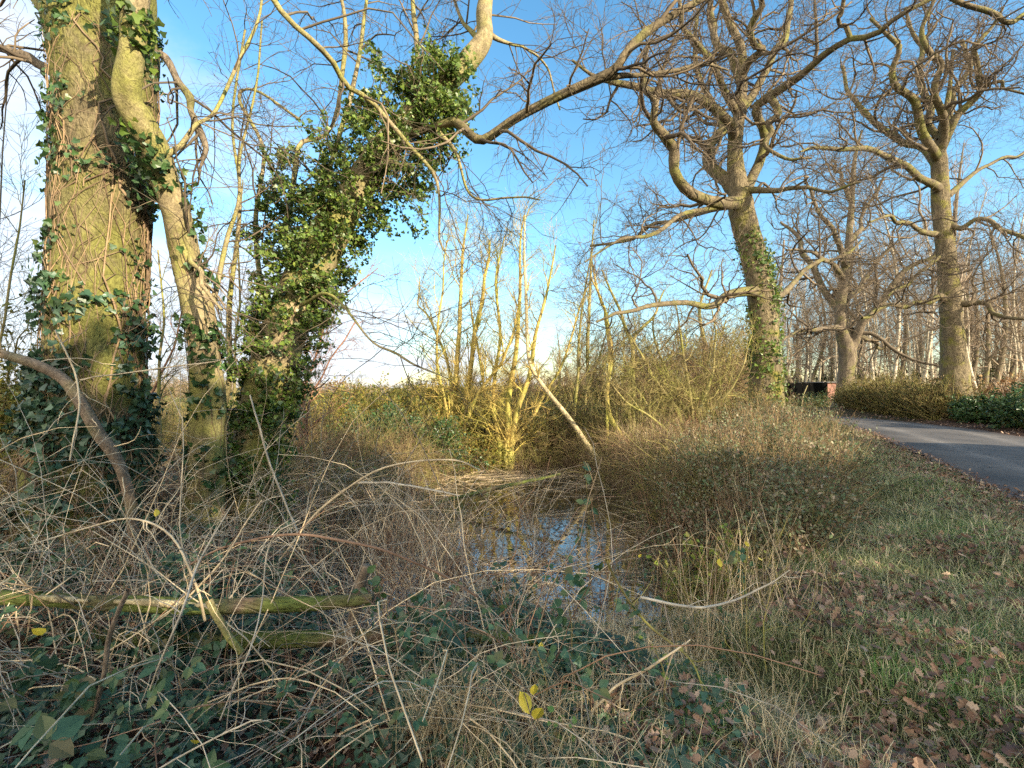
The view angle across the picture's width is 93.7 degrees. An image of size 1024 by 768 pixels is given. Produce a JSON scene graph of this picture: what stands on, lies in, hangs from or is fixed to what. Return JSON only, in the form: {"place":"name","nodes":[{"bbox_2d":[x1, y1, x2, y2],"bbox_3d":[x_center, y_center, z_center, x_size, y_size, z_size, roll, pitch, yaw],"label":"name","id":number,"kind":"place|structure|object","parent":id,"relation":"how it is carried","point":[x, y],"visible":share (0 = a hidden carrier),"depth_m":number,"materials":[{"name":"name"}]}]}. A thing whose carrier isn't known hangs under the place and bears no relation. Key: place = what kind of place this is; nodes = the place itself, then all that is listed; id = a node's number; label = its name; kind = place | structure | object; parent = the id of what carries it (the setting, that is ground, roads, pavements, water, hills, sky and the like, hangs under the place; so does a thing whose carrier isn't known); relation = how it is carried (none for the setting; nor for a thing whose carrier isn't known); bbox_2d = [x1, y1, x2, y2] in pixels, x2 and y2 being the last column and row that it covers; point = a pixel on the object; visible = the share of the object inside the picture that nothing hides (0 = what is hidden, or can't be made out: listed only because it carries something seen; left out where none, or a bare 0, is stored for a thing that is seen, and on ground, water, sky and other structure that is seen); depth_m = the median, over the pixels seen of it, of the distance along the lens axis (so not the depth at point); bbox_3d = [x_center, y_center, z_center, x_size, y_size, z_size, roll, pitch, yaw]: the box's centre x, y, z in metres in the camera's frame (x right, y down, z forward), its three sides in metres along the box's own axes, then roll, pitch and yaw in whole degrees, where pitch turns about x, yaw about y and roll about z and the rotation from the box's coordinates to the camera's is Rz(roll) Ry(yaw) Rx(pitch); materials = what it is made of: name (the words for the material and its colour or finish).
{"place":"outdoors","nodes":[
{"label":"outdoors","id":0,"kind":"place"},
{"bbox_2d":[0,472,607,708],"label":"ivy","id":1,"kind":"object","parent":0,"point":[581,660],"visible":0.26,"depth_m":2.77,"materials":[{"name":"plant"}]},
{"bbox_2d":[0,385,1023,767],"bbox_3d":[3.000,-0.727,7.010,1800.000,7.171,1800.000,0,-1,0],"label":"ground","id":2,"kind":"structure","parent":0,"point":[820,687],"depth_m":2.70,"materials":[{"name":"plant"}]},
{"bbox_2d":[0,293,38,499],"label":"leafy bush","id":3,"kind":"object","parent":2,"relation":"on","point":[4,418],"visible":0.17,"depth_m":7.01,"materials":[{"name":"green plant"}]},
{"bbox_2d":[0,107,45,429],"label":"slender tree","id":4,"kind":"object","parent":2,"relation":"on","point":[5,310],"visible":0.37,"depth_m":7.06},
{"bbox_2d":[0,1,45,397],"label":"slender tree","id":5,"kind":"object","parent":2,"relation":"on","point":[1,166],"visible":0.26,"depth_m":7.54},
{"bbox_2d":[90,589,129,720],"bbox_3d":[-1.835,1.258,2.185,0.185,0.644,0.028,0,-1,0],"label":"cut stick","id":6,"kind":"object","parent":2,"relation":"on","point":[107,648],"visible":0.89,"depth_m":2.18,"materials":[{"name":"wood"}]},
{"bbox_2d":[0,643,235,767],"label":"bramble leaves","id":7,"kind":"object","parent":2,"relation":"on","point":[62,731],"visible":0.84,"depth_m":1.98,"materials":[{"name":"green plant"}]},
{"bbox_2d":[148,231,186,470],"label":"slender tree","id":8,"kind":"object","parent":2,"relation":"on","point":[159,380],"visible":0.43,"depth_m":9.01,"materials":[{"name":"plant"}]},
{"bbox_2d":[0,590,373,614],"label":"fence rail","id":9,"kind":"object","parent":2,"relation":"on","point":[286,604],"visible":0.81,"depth_m":2.65,"materials":[{"name":"wood"}]},
{"bbox_2d":[150,388,230,455],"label":"leafy bush","id":10,"kind":"object","parent":2,"relation":"on","point":[164,421],"visible":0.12,"depth_m":11.95,"materials":[{"name":"green plant"}]},
{"bbox_2d":[148,216,240,408],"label":"slender tree","id":11,"kind":"object","parent":2,"relation":"on","point":[167,360],"visible":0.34,"depth_m":10.00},
{"bbox_2d":[205,598,244,654],"bbox_3d":[-1.427,1.206,2.383,0.194,0.278,0.039,0,-1,0],"label":"cut stick","id":12,"kind":"object","parent":2,"relation":"on","point":[239,648],"visible":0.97,"depth_m":2.37,"materials":[{"name":"wood"}]},
{"bbox_2d":[85,0,366,548],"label":"crooked tree","id":13,"kind":"object","parent":2,"relation":"on","point":[202,334],"visible":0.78,"depth_m":4.40,"materials":[{"name":"brown plant"}]},
{"bbox_2d":[159,159,310,460],"bbox_3d":[-4.557,-1.208,8.062,2.487,5.995,2.188,0,-1,-31],"label":"slender tree","id":14,"kind":"object","parent":2,"relation":"on","point":[235,341],"visible":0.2,"depth_m":8.01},
{"bbox_2d":[4,627,560,649],"bbox_3d":[-1.569,1.525,2.878,3.730,0.129,0.115,0,-1,0],"label":"fence rail","id":15,"kind":"object","parent":2,"relation":"on","point":[305,637],"visible":0.28,"depth_m":2.85,"materials":[{"name":"wood"}]},
{"bbox_2d":[0,0,579,585],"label":"ivy clad tree","id":16,"kind":"object","parent":2,"relation":"on","point":[90,192],"visible":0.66,"depth_m":4.01,"materials":[{"name":"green plant"}]},
{"bbox_2d":[226,412,389,497],"bbox_3d":[-3.943,1.545,8.940,3.600,2.075,3.286,0,-1,0],"label":"brown bush","id":17,"kind":"object","parent":2,"relation":"on","point":[300,451],"visible":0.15,"depth_m":9.05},
{"bbox_2d":[0,463,662,756],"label":"bramble leaves","id":18,"kind":"object","parent":2,"relation":"on","point":[199,666],"visible":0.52,"depth_m":2.36,"materials":[{"name":"green plant"}]},
{"bbox_2d":[146,500,242,690],"bbox_3d":[-1.332,0.903,1.977,0.362,0.790,0.234,0,-1,-16],"label":"bramble cane","id":19,"kind":"object","parent":18,"relation":"on","point":[180,615],"visible":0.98,"depth_m":1.96,"materials":[{"name":"plant"}]},
{"bbox_2d":[285,243,404,452],"bbox_3d":[-3.581,-0.585,9.846,2.972,4.606,1.859,0,-1,0],"label":"slender tree","id":20,"kind":"object","parent":2,"relation":"on","point":[319,382],"visible":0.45,"depth_m":9.92,"materials":[{"name":"plant"}]},
{"bbox_2d":[282,437,423,527],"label":"leafy bush","id":21,"kind":"object","parent":2,"relation":"on","point":[353,465],"visible":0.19,"depth_m":7.93,"materials":[{"name":"brown plant"}]},
{"bbox_2d":[338,563,370,685],"bbox_3d":[-0.944,1.480,2.830,0.216,0.835,0.072,0,-1,0],"label":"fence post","id":22,"kind":"object","parent":2,"relation":"on","point":[363,575],"visible":0.43,"depth_m":2.81,"materials":[{"name":"wood"}]},
{"bbox_2d":[0,324,717,767],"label":"bramble thicket","id":23,"kind":"object","parent":2,"relation":"on","point":[204,572],"visible":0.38,"depth_m":2.75,"materials":[{"name":"plant"}]},
{"bbox_2d":[30,510,210,620],"bbox_3d":[-1.852,0.870,2.295,0.888,0.538,0.164,0,-1,9],"label":"bramble cane","id":24,"kind":"object","parent":23,"relation":"attached to","point":[185,560],"visible":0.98,"depth_m":2.25,"materials":[{"name":"plant"}]},
{"bbox_2d":[1,381,731,463],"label":"bank scrub","id":25,"kind":"object","parent":2,"relation":"on","point":[473,413],"visible":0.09,"depth_m":13.42,"materials":[{"name":"plant"}]},
{"bbox_2d":[6,392,739,506],"bbox_3d":[-2.822,1.264,16.970,24.476,2.437,20.549,0,-1,0],"label":"bank scrub","id":26,"kind":"object","parent":2,"relation":"on","point":[175,463],"visible":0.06,"depth_m":11.74,"materials":[{"name":"plant"}]},
{"bbox_2d":[352,565,404,668],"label":"ivy sprig","id":27,"kind":"object","parent":2,"relation":"on","point":[375,580],"visible":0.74,"depth_m":2.72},
{"bbox_2d":[0,473,771,767],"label":"ground ivy","id":28,"kind":"object","parent":2,"relation":"on","point":[186,700],"visible":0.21,"depth_m":2.31,"materials":[{"name":"plant"}]},
{"bbox_2d":[290,368,488,441],"bbox_3d":[-3.523,1.095,15.108,6.310,3.159,4.723,0,-1,-13],"label":"leafy bush","id":29,"kind":"object","parent":2,"relation":"on","point":[373,405],"visible":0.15,"depth_m":14.38,"materials":[{"name":"green plant"}]},
{"bbox_2d":[318,392,494,474],"bbox_3d":[-2.836,1.303,12.562,4.915,2.268,2.636,0,-1,0],"label":"leafy bush","id":30,"kind":"object","parent":2,"relation":"on","point":[450,432],"visible":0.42,"depth_m":12.33,"materials":[{"name":"plant"}]},
{"bbox_2d":[0,424,835,767],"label":"bramble thicket","id":31,"kind":"object","parent":2,"relation":"on","point":[278,706],"visible":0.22,"depth_m":2.67,"materials":[{"name":"brown plant"}]},
{"bbox_2d":[0,343,166,562],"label":"fallen bough","id":32,"kind":"object","parent":31,"relation":"attached to","point":[66,382],"visible":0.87,"depth_m":3.61,"materials":[{"name":"wood"}]},
{"bbox_2d":[188,519,299,726],"bbox_3d":[-1.152,1.033,2.188,0.406,0.847,0.349,0,-1,6],"label":"bramble cane","id":33,"kind":"object","parent":31,"relation":"hanging from","point":[244,661],"visible":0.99,"depth_m":2.22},
{"bbox_2d":[179,511,478,599],"bbox_3d":[-1.024,0.929,2.537,1.675,0.566,0.344,0,-1,0],"label":"bramble cane","id":34,"kind":"object","parent":31,"relation":"attached to","point":[355,543],"visible":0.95,"depth_m":2.55,"materials":[{"name":"plant"}]},
{"bbox_2d":[279,450,479,560],"bbox_3d":[-1.135,1.024,3.956,1.725,0.964,0.295,0,-1,6],"label":"bramble cane","id":35,"kind":"object","parent":31,"relation":"attached to","point":[327,503],"visible":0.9,"depth_m":3.95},
{"bbox_2d":[0,340,858,767],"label":"bramble thicket","id":36,"kind":"object","parent":2,"relation":"on","point":[342,618],"visible":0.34,"depth_m":2.77,"materials":[{"name":"brown plant"}]},
{"bbox_2d":[94,500,262,669],"bbox_3d":[-1.639,0.959,2.257,0.949,0.848,0.227,0,-1,18],"label":"bramble cane","id":37,"kind":"object","parent":36,"relation":"attached to","point":[200,584],"visible":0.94,"depth_m":2.22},
{"bbox_2d":[325,629,552,767],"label":"grass tuft","id":38,"kind":"object","parent":2,"relation":"on","point":[432,721],"visible":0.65,"depth_m":2.07,"materials":[{"name":"plant"}]},
{"bbox_2d":[383,186,536,441],"bbox_3d":[-1.519,-2.136,14.241,3.841,8.014,5.359,0,-1,-28],"label":"willow tree","id":39,"kind":"object","parent":2,"relation":"on","point":[469,367],"visible":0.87,"depth_m":13.91,"materials":[{"name":"plant"}]},
{"bbox_2d":[405,390,517,473],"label":"leafy bush","id":40,"kind":"object","parent":2,"relation":"on","point":[489,444],"visible":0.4,"depth_m":13.40,"materials":[{"name":"green plant"}]},
{"bbox_2d":[168,387,783,582],"bbox_3d":[0.210,1.411,11.319,10.693,2.534,13.631,0,-1,0],"label":"shore scrub","id":41,"kind":"object","parent":2,"relation":"on","point":[399,451],"visible":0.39,"depth_m":9.93,"materials":[{"name":"plant"}]},
{"bbox_2d":[414,703,543,767],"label":"grass tuft","id":42,"kind":"object","parent":2,"relation":"on","point":[423,763],"visible":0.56,"depth_m":1.95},
{"bbox_2d":[172,0,809,543],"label":"leaning tree","id":43,"kind":"object","parent":2,"relation":"on","point":[310,254],"visible":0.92,"depth_m":5.02,"materials":[{"name":"green plant"}]},
{"bbox_2d":[0,424,1023,767],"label":"fallen leaves","id":44,"kind":"object","parent":2,"relation":"on","point":[918,762],"visible":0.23,"depth_m":2.82,"materials":[{"name":"plant"}]},
{"bbox_2d":[478,353,555,410],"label":"thorn tree","id":45,"kind":"object","parent":2,"relation":"on","point":[517,383],"visible":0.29,"depth_m":22.89,"materials":[{"name":"plant"}]},
{"bbox_2d":[447,182,601,468],"bbox_3d":[0.660,-1.464,14.250,5.024,8.518,3.348,0,-1,0],"label":"willow tree","id":46,"kind":"object","parent":2,"relation":"on","point":[511,429],"visible":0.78,"depth_m":13.59,"materials":[{"name":"plant"}]},
{"bbox_2d":[455,381,593,468],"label":"leafy bush","id":47,"kind":"object","parent":2,"relation":"on","point":[545,422],"visible":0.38,"depth_m":14.07,"materials":[{"name":"green plant"}]},
{"bbox_2d":[493,332,595,417],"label":"thorn tree","id":48,"kind":"object","parent":2,"relation":"on","point":[560,378],"visible":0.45,"depth_m":24.39,"materials":[{"name":"plant"}]},
{"bbox_2d":[502,185,604,468],"bbox_3d":[1.058,-1.562,12.630,2.845,7.680,1.243,0,-1,13],"label":"dead tree","id":49,"kind":"object","parent":2,"relation":"on","point":[550,394],"visible":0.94,"depth_m":12.77,"materials":[{"name":"beige wood"}]},
{"bbox_2d":[551,565,589,653],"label":"bramble sprig","id":50,"kind":"object","parent":2,"relation":"on","point":[572,579],"visible":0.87,"depth_m":2.58,"materials":[{"name":"green plant"}]},
{"bbox_2d":[548,193,611,399],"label":"slender tree","id":51,"kind":"object","parent":2,"relation":"on","point":[588,299],"visible":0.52,"depth_m":19.95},
{"bbox_2d":[546,218,633,419],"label":"slender tree","id":52,"kind":"object","parent":2,"relation":"on","point":[580,324],"visible":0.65,"depth_m":17.00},
{"bbox_2d":[515,392,674,447],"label":"leafy bush","id":53,"kind":"object","parent":2,"relation":"on","point":[587,409],"visible":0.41,"depth_m":14.53,"materials":[{"name":"green plant"}]},
{"bbox_2d":[576,252,628,443],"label":"sapling","id":54,"kind":"object","parent":2,"relation":"on","point":[607,331],"visible":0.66,"depth_m":12.95,"materials":[{"name":"plant"}]},
{"bbox_2d":[530,643,687,733],"bbox_3d":[0.462,1.437,2.270,0.757,0.299,0.748,0,-1,0],"label":"grass tuft","id":55,"kind":"object","parent":2,"relation":"on","point":[603,676],"visible":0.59,"depth_m":2.31,"materials":[{"name":"plant"}]},
{"bbox_2d":[560,308,661,410],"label":"thorn tree","id":56,"kind":"object","parent":2,"relation":"on","point":[592,368],"visible":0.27,"depth_m":18.09,"materials":[{"name":"brown plant"}]},
{"bbox_2d":[538,376,684,431],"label":"leafy bush","id":57,"kind":"object","parent":2,"relation":"on","point":[562,396],"visible":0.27,"depth_m":17.44,"materials":[{"name":"plant"}]},
{"bbox_2d":[570,639,690,719],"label":"bramble cane","id":58,"kind":"object","parent":2,"relation":"on","point":[622,682],"visible":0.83,"depth_m":2.01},
{"bbox_2d":[591,264,684,441],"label":"sapling","id":59,"kind":"object","parent":2,"relation":"on","point":[632,381],"visible":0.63,"depth_m":13.16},
{"bbox_2d":[552,496,732,767],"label":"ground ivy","id":60,"kind":"object","parent":2,"relation":"on","point":[681,669],"visible":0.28,"depth_m":2.67,"materials":[{"name":"plant"}]},
{"bbox_2d":[609,297,710,420],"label":"thorn tree","id":61,"kind":"object","parent":2,"relation":"on","point":[639,375],"visible":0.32,"depth_m":18.21,"materials":[{"name":"plant"}]},
{"bbox_2d":[574,273,796,441],"bbox_3d":[4.107,-0.758,12.761,5.344,5.299,4.434,0,-1,0],"label":"hawthorn","id":62,"kind":"object","parent":2,"relation":"on","point":[668,394],"visible":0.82,"depth_m":12.40,"materials":[{"name":"brown plant"}]},
{"bbox_2d":[605,412,778,549],"bbox_3d":[2.771,1.591,7.362,2.456,2.339,2.914,0,-1,31],"label":"leafy bush","id":63,"kind":"object","parent":2,"relation":"on","point":[654,503],"visible":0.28,"depth_m":7.34,"materials":[{"name":"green plant"}]},
{"bbox_2d":[641,319,747,412],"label":"thorn tree","id":64,"kind":"object","parent":2,"relation":"on","point":[690,367],"visible":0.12,"depth_m":20.58,"materials":[{"name":"plant"}]},
{"bbox_2d":[636,519,766,620],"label":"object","id":65,"kind":"object","parent":2,"relation":"on","point":[675,580],"visible":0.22,"depth_m":4.74,"materials":[{"name":"green plant"}]},
{"bbox_2d":[676,291,750,407],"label":"thorn tree","id":66,"kind":"object","parent":2,"relation":"on","point":[706,348],"visible":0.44,"depth_m":17.54,"materials":[{"name":"plant"}]},
{"bbox_2d":[640,570,808,677],"bbox_3d":[1.016,1.121,2.376,0.824,0.379,0.327,0,-1,-17],"label":"bramble cane","id":67,"kind":"object","parent":2,"relation":"on","point":[701,607],"visible":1,"depth_m":2.39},
{"bbox_2d":[596,418,854,685],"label":"dry stalks","id":68,"kind":"object","parent":2,"relation":"on","point":[769,593],"visible":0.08,"depth_m":3.66,"materials":[{"name":"plant"}]},
{"bbox_2d":[661,378,806,428],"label":"leafy bush","id":69,"kind":"object","parent":2,"relation":"on","point":[735,398],"visible":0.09,"depth_m":12.75,"materials":[{"name":"plant"}]},
{"bbox_2d":[595,381,919,606],"bbox_3d":[6.529,1.442,13.159,4.407,3.030,20.101,0,-1,24],"label":"hedge","id":70,"kind":"object","parent":2,"relation":"on","point":[816,489],"visible":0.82,"depth_m":6.17,"materials":[{"name":"brown plant"}]},
{"bbox_2d":[493,421,1023,767],"bbox_3d":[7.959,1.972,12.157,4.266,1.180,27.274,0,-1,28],"label":"verge grass","id":71,"kind":"structure","parent":2,"relation":"on","point":[866,556],"depth_m":3.20,"materials":[{"name":"plant"}]},
{"bbox_2d":[604,536,722,717],"bbox_3d":[0.727,1.180,2.414,0.574,0.697,0.431,0,-1,0],"label":"bramble cane","id":72,"kind":"object","parent":71,"relation":"on","point":[640,615],"visible":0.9,"depth_m":2.43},
{"bbox_2d":[530,0,999,414],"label":"oak tree","id":73,"kind":"object","parent":2,"relation":"on","point":[760,290],"visible":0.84,"depth_m":12.94,"materials":[{"name":"brown plant"}]},
{"bbox_2d":[784,382,827,405],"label":"board fence","id":74,"kind":"object","parent":2,"relation":"on","point":[815,388],"visible":0.42,"depth_m":42.01,"materials":[{"name":"wood"}]},
{"bbox_2d":[591,531,1023,767],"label":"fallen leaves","id":75,"kind":"object","parent":2,"relation":"on","point":[971,707],"visible":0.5,"depth_m":2.27,"materials":[{"name":"plant"}]},
{"bbox_2d":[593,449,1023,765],"bbox_3d":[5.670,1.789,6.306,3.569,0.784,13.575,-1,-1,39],"label":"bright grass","id":76,"kind":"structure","parent":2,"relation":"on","point":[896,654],"depth_m":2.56,"materials":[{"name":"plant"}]},
{"bbox_2d":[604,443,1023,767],"bbox_3d":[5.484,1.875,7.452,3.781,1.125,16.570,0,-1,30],"label":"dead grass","id":77,"kind":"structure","parent":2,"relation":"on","point":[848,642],"depth_m":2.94,"materials":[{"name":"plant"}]},
{"bbox_2d":[794,257,837,381],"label":"woodland tree","id":78,"kind":"object","parent":2,"relation":"on","point":[815,370],"visible":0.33,"depth_m":53.04,"materials":[{"name":"brown plant"}]},
{"bbox_2d":[720,118,1015,406],"bbox_3d":[22.671,-8.708,33.684,16.831,21.844,13.515,0,-1,0],"label":"oak tree","id":79,"kind":"object","parent":2,"relation":"on","point":[848,343],"visible":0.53,"depth_m":33.58,"materials":[{"name":"brown plant"}]},
{"bbox_2d":[745,0,1023,419],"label":"oak tree","id":80,"kind":"object","parent":2,"relation":"on","point":[953,358],"visible":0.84,"depth_m":22.80,"materials":[{"name":"brown plant"}]},
{"bbox_2d":[860,141,930,381],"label":"birch tree","id":81,"kind":"object","parent":2,"relation":"on","point":[895,367],"visible":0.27,"depth_m":37.35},
{"bbox_2d":[789,363,1019,386],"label":"field hedge","id":82,"kind":"object","parent":2,"relation":"on","point":[992,371],"visible":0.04,"depth_m":59.61,"materials":[{"name":"brown plant"}]},
{"bbox_2d":[826,365,999,420],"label":"hedge","id":83,"kind":"object","parent":2,"relation":"on","point":[911,399],"visible":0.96,"depth_m":26.34,"materials":[{"name":"green plant"}]},
{"bbox_2d":[866,123,995,351],"bbox_3d":[32.946,-9.059,38.133,8.881,22.374,7.813,-1,-1,37],"label":"woodland tree","id":84,"kind":"object","parent":2,"relation":"on","point":[955,210],"visible":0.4,"depth_m":36.75,"materials":[{"name":"brown plant"}]},
{"bbox_2d":[878,369,1023,401],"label":"field hedge","id":85,"kind":"object","parent":2,"relation":"on","point":[1006,382],"visible":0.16,"depth_m":32.50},
{"bbox_2d":[946,387,1009,424],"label":"laurel bush","id":86,"kind":"object","parent":2,"relation":"on","point":[967,411],"visible":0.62,"depth_m":21.46,"materials":[{"name":"plant"}]},
{"bbox_2d":[952,200,1023,386],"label":"woodland tree","id":87,"kind":"object","parent":2,"relation":"on","point":[999,365],"visible":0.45,"depth_m":42.64,"materials":[{"name":"brown plant"}]},
{"bbox_2d":[965,226,1023,393],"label":"woodland tree","id":88,"kind":"object","parent":2,"relation":"on","point":[986,370],"visible":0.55,"depth_m":42.35,"materials":[{"name":"brown plant"}]},
{"bbox_2d":[974,385,1023,428],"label":"laurel bush","id":89,"kind":"object","parent":2,"relation":"on","point":[1002,417],"visible":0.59,"depth_m":19.14,"materials":[{"name":"plant"}]},
{"bbox_2d":[989,175,1023,377],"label":"birch tree","id":90,"kind":"object","parent":2,"relation":"on","point":[1014,321],"visible":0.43,"depth_m":44.26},
{"bbox_2d":[1002,388,1023,426],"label":"laurel bush","id":91,"kind":"object","parent":2,"relation":"on","point":[1013,404],"visible":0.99,"depth_m":18.24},
{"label":"tall hedgerow","id":92,"kind":"object","parent":2,"relation":"on","visible":0},
{"bbox_2d":[945,0,1023,84],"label":"overhanging branch","id":93,"kind":"object","parent":92,"relation":"attached to","point":[997,16],"visible":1,"depth_m":7.04,"materials":[{"name":"brown wood"}]},
{"bbox_2d":[0,0,1023,388],"label":"sky","id":94,"kind":"structure","parent":0,"point":[193,43],"materials":[{"name":"blue"}]},
{"bbox_2d":[335,466,718,665],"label":"pond water","id":95,"kind":"structure","parent":0,"point":[564,500],"depth_m":7.48,"materials":[{"name":"blue liquid"}]},
{"bbox_2d":[278,453,624,660],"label":"pond stems","id":96,"kind":"object","parent":95,"relation":"in","point":[418,525],"visible":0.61,"depth_m":6.06,"materials":[{"name":"plant"}]},
{"bbox_2d":[423,473,560,508],"bbox_3d":[-0.598,2.133,8.978,3.013,0.940,0.086,0,-1,0],"label":"fallen log","id":97,"kind":"object","parent":95,"relation":"in","point":[478,492],"visible":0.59,"depth_m":8.95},
{"bbox_2d":[349,468,654,624],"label":"floating leaves","id":98,"kind":"object","parent":95,"relation":"on","point":[533,539],"visible":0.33,"depth_m":7.57,"materials":[{"name":"plant"}]},
{"bbox_2d":[268,429,794,663],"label":"pond stems","id":99,"kind":"object","parent":95,"relation":"on","point":[606,573],"visible":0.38,"depth_m":4.45,"materials":[{"name":"brown plant"}]},
{"bbox_2d":[295,455,878,657],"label":"pond stems","id":100,"kind":"object","parent":95,"relation":"in","point":[525,478],"visible":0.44,"depth_m":7.34,"materials":[{"name":"plant"}]},
{"bbox_2d":[600,405,738,481],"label":"brown bush","id":101,"kind":"object","parent":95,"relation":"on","point":[691,419],"visible":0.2,"depth_m":10.49,"materials":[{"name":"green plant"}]},
{"bbox_2d":[594,415,865,666],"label":"dry stalks","id":102,"kind":"object","parent":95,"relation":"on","point":[757,586],"visible":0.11,"depth_m":3.61,"materials":[{"name":"plant"}]},
{"bbox_2d":[364,501,902,767],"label":"dead grass","id":103,"kind":"structure","parent":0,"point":[557,703],"depth_m":2.18,"materials":[{"name":"plant"}]},
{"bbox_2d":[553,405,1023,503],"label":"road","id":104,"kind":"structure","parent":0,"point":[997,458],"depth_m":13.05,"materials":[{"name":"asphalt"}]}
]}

